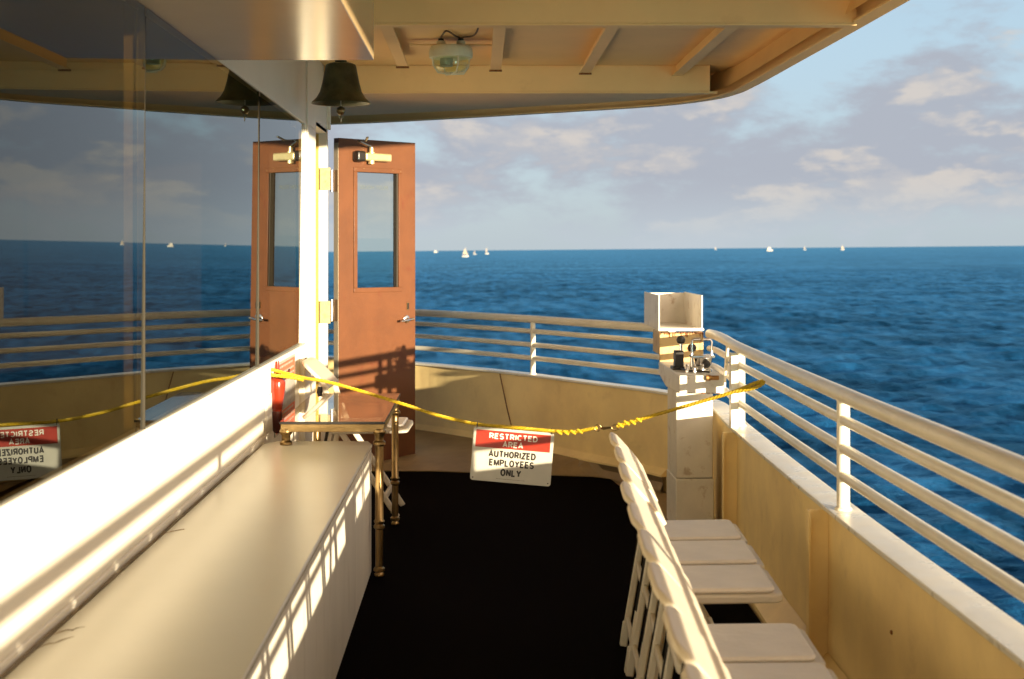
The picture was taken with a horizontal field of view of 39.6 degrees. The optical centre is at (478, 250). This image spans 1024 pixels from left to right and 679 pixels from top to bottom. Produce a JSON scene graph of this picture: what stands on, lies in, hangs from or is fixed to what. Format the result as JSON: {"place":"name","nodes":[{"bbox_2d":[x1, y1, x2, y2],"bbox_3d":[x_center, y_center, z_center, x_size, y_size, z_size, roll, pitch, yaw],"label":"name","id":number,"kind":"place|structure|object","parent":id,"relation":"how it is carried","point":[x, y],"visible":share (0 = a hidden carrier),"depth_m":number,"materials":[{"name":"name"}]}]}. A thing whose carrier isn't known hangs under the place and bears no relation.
{"place":"outdoors","nodes":[
{"label":"outdoors","id":0,"kind":"place"},
{"bbox_2d":[328,246,1023,625],"bbox_3d":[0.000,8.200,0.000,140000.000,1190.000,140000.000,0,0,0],"label":"sea","id":1,"kind":"structure","parent":0,"point":[934,334],"depth_m":143.39,"materials":[{"name":"liquid"}]},
{"bbox_2d":[328,0,1023,251],"label":"sky","id":2,"kind":"structure","parent":0,"point":[906,129],"materials":[{"name":"blue"}]},
{"bbox_2d":[615,482,760,621],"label":"deck","id":3,"kind":"structure","parent":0,"point":[662,499],"depth_m":7.89,"materials":[{"name":"paint"}]},
{"bbox_2d":[0,0,414,678],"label":"deckhouse","id":4,"kind":"object","parent":3,"relation":"on","point":[164,302],"visible":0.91,"depth_m":3.99,"materials":[{"name":"paint"}]},
{"bbox_2d":[0,0,144,503],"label":"window pane","id":5,"kind":"structure","parent":4,"relation":"in","point":[72,72],"depth_m":3.22,"materials":[{"name":"clear glass"}]},
{"bbox_2d":[0,8,305,512],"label":"window frame","id":6,"kind":"structure","parent":4,"relation":"in","point":[37,488],"depth_m":5.16,"materials":[{"name":"paint"}]},
{"bbox_2d":[145,7,258,426],"bbox_3d":[-0.932,-0.090,4.995,0.008,1.170,2.102,0,0,0],"label":"window pane","id":7,"kind":"structure","parent":4,"relation":"in","point":[202,118],"depth_m":4.68,"materials":[{"name":"clear glass"}]},
{"bbox_2d":[137,0,373,59],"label":"soffit box","id":8,"kind":"object","parent":4,"relation":"attached to","point":[280,29],"visible":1,"depth_m":4.35,"materials":[{"name":"paint"}]},
{"bbox_2d":[271,361,289,432],"bbox_3d":[-0.897,0.670,6.558,0.075,0.330,0.201,0,0,22],"label":"fire extinguisher","id":9,"kind":"object","parent":4,"relation":"attached to","point":[278,388],"visible":0.77,"depth_m":6.48,"materials":[{"name":"red metal"}]},
{"bbox_2d":[259,92,302,365],"bbox_3d":[-0.937,-0.090,6.834,0.008,1.170,1.560,0,0,0],"label":"window pane","id":10,"kind":"structure","parent":4,"relation":"in","point":[281,134],"depth_m":6.70,"materials":[{"name":"clear glass"}]},
{"bbox_2d":[274,354,294,437],"bbox_3d":[-0.956,0.710,7.040,0.006,0.340,0.720,0,0,0],"label":"safety notice","id":11,"kind":"object","parent":4,"relation":"attached to","point":[286,364],"visible":0.52,"depth_m":7.13,"materials":[{"name":"plastic"}]},
{"bbox_2d":[330,137,414,463],"bbox_3d":[-0.712,0.337,9.032,0.868,2.089,0.394,0,0,-71],"label":"door","id":12,"kind":"structure","parent":4,"relation":"in","point":[374,327],"depth_m":9.14,"materials":[{"name":"orange paint"}]},
{"bbox_2d":[320,0,908,124],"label":"deck overhang","id":13,"kind":"object","parent":4,"relation":"attached to","point":[531,57],"visible":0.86,"depth_m":7.80,"materials":[{"name":"paint"}]},
{"bbox_2d":[311,60,369,121],"bbox_3d":[-0.697,-0.880,7.200,0.300,0.463,0.300,0,0,0],"label":"ship bell","id":14,"kind":"object","parent":13,"relation":"hanging from","point":[340,89],"visible":0.99,"depth_m":7.12,"materials":[{"name":"brown metal"}]},
{"bbox_2d":[429,38,472,75],"bbox_3d":[-0.146,-1.020,7.480,0.232,0.197,0.232,0,0,0],"label":"bulkhead lamp","id":15,"kind":"object","parent":13,"relation":"attached to","point":[446,55],"visible":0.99,"depth_m":7.42,"materials":[{"name":"white glass"}]},
{"bbox_2d":[440,28,478,38],"bbox_3d":[-0.063,-1.108,7.035,0.171,0.027,0.925,0,0,-10],"label":"lamp cable","id":16,"kind":"object","parent":13,"relation":"attached to","point":[458,36],"visible":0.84,"depth_m":7.27,"materials":[{"name":"brown plastic"}]},
{"bbox_2d":[328,420,662,492],"bbox_3d":[-1.836,1.349,10.342,6.975,0.098,1.830,0,0,22],"label":"deck camber","id":17,"kind":"object","parent":3,"relation":"on","point":[439,452],"visible":0.25,"depth_m":9.06,"materials":[{"name":"paint"}]},
{"bbox_2d":[336,471,760,678],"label":"carpet","id":18,"kind":"object","parent":3,"relation":"on","point":[479,579],"visible":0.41,"depth_m":5.86,"materials":[{"name":"black carpet"}]},
{"bbox_2d":[0,441,371,678],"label":"locker bench","id":19,"kind":"object","parent":18,"relation":"on","point":[256,564],"visible":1,"depth_m":3.74,"materials":[{"name":"paint"}]},
{"bbox_2d":[316,386,322,440],"bbox_3d":[-0.800,1.043,7.329,0.056,0.687,0.133,0,0,44],"label":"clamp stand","id":20,"kind":"object","parent":18,"relation":"on","point":[319,389],"visible":0.15,"depth_m":7.29,"materials":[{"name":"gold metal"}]},
{"bbox_2d":[279,393,399,576],"bbox_3d":[-0.620,1.056,6.610,0.452,0.661,1.195,0,0,0],"label":"console table","id":21,"kind":"object","parent":18,"relation":"on","point":[316,407],"visible":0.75,"depth_m":6.28,"materials":[{"name":"gold metal"}]},
{"bbox_2d":[302,357,412,515],"bbox_3d":[-0.636,0.976,7.494,0.558,0.804,0.396,0,0,2],"label":"folding chair","id":22,"kind":"object","parent":18,"relation":"on","point":[315,367],"visible":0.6,"depth_m":7.45,"materials":[{"name":"white plastic"}]},
{"bbox_2d":[620,481,670,678],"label":"folding chair","id":23,"kind":"object","parent":18,"relation":"on","point":[629,492],"visible":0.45,"depth_m":3.86,"materials":[{"name":"white plastic"}]},
{"bbox_2d":[609,432,747,672],"bbox_3d":[0.666,1.009,4.808,0.446,0.758,0.344,0,0,3],"label":"folding chair","id":24,"kind":"object","parent":18,"relation":"on","point":[699,530],"visible":0.56,"depth_m":4.82,"materials":[{"name":"white plastic"}]},
{"bbox_2d":[647,562,721,660],"bbox_3d":[0.555,1.009,2.748,0.446,0.758,0.344,0,0,3],"label":"folding chair","id":25,"kind":"object","parent":18,"relation":"on","point":[667,589],"visible":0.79,"depth_m":2.73,"materials":[{"name":"white plastic"}]},
{"bbox_2d":[614,446,763,678],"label":"folding chair","id":26,"kind":"object","parent":18,"relation":"on","point":[725,552],"visible":0.53,"depth_m":4.47,"materials":[{"name":"white plastic"}]},
{"bbox_2d":[681,663,708,678],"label":"folding chair","id":27,"kind":"object","parent":18,"relation":"on","point":[690,671],"visible":1,"depth_m":2.15,"materials":[{"name":"white plastic"}]},
{"bbox_2d":[663,605,730,678],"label":"folding chair","id":28,"kind":"object","parent":18,"relation":"on","point":[689,643],"visible":0.95,"depth_m":2.39,"materials":[{"name":"white plastic"}]},
{"bbox_2d":[618,463,782,678],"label":"folding chair","id":29,"kind":"object","parent":18,"relation":"on","point":[731,584],"visible":0.68,"depth_m":4.04,"materials":[{"name":"white plastic"}]},
{"bbox_2d":[627,502,825,678],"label":"folding chair","id":30,"kind":"object","parent":18,"relation":"on","point":[766,643],"visible":0.51,"depth_m":3.40,"materials":[{"name":"white plastic"}]},
{"bbox_2d":[637,529,837,678],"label":"folding chair","id":31,"kind":"object","parent":18,"relation":"on","point":[652,548],"visible":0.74,"depth_m":3.15,"materials":[{"name":"white plastic"}]},
{"bbox_2d":[328,356,1023,678],"bbox_3d":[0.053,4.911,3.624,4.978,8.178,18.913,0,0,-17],"label":"bulwark","id":32,"kind":"object","parent":3,"relation":"attached to","point":[865,596],"visible":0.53,"depth_m":5.07,"materials":[{"name":"paint"}]},
{"bbox_2d":[328,309,1023,602],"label":"railing","id":33,"kind":"object","parent":32,"relation":"on","point":[735,369],"visible":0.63,"depth_m":4.49,"materials":[{"name":"metal"}]},
{"bbox_2d":[271,368,765,434],"bbox_3d":[0.127,0.655,6.144,2.200,0.286,0.154,0,0,16],"label":"barrier rope","id":34,"kind":"object","parent":33,"relation":"hanging from","point":[757,384],"visible":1,"depth_m":6.18,"materials":[{"name":"yellow plastic"}]},
{"bbox_2d":[470,421,553,485],"bbox_3d":[0.147,0.888,6.210,0.352,0.253,0.031,4,-2,4],"label":"restricted area sign","id":35,"kind":"object","parent":34,"relation":"hanging from","point":[512,456],"visible":0.98,"depth_m":6.20,"materials":[{"name":"beige plastic"}]},
{"bbox_2d":[644,292,723,519],"bbox_3d":[1.094,0.823,7.619,0.268,1.155,1.603,0,0,0],"label":"control pedestal","id":36,"kind":"object","parent":3,"relation":"on","point":[690,487],"visible":0.91,"depth_m":7.10,"materials":[{"name":"white metal"}]},
{"bbox_2d":[670,336,718,380],"bbox_3d":[1.064,0.527,7.000,0.188,0.195,0.400,0,0,0],"label":"throttle control","id":37,"kind":"object","parent":36,"relation":"on","point":[703,362],"visible":1,"depth_m":7.00,"materials":[{"name":"silver metal"}]}
]}

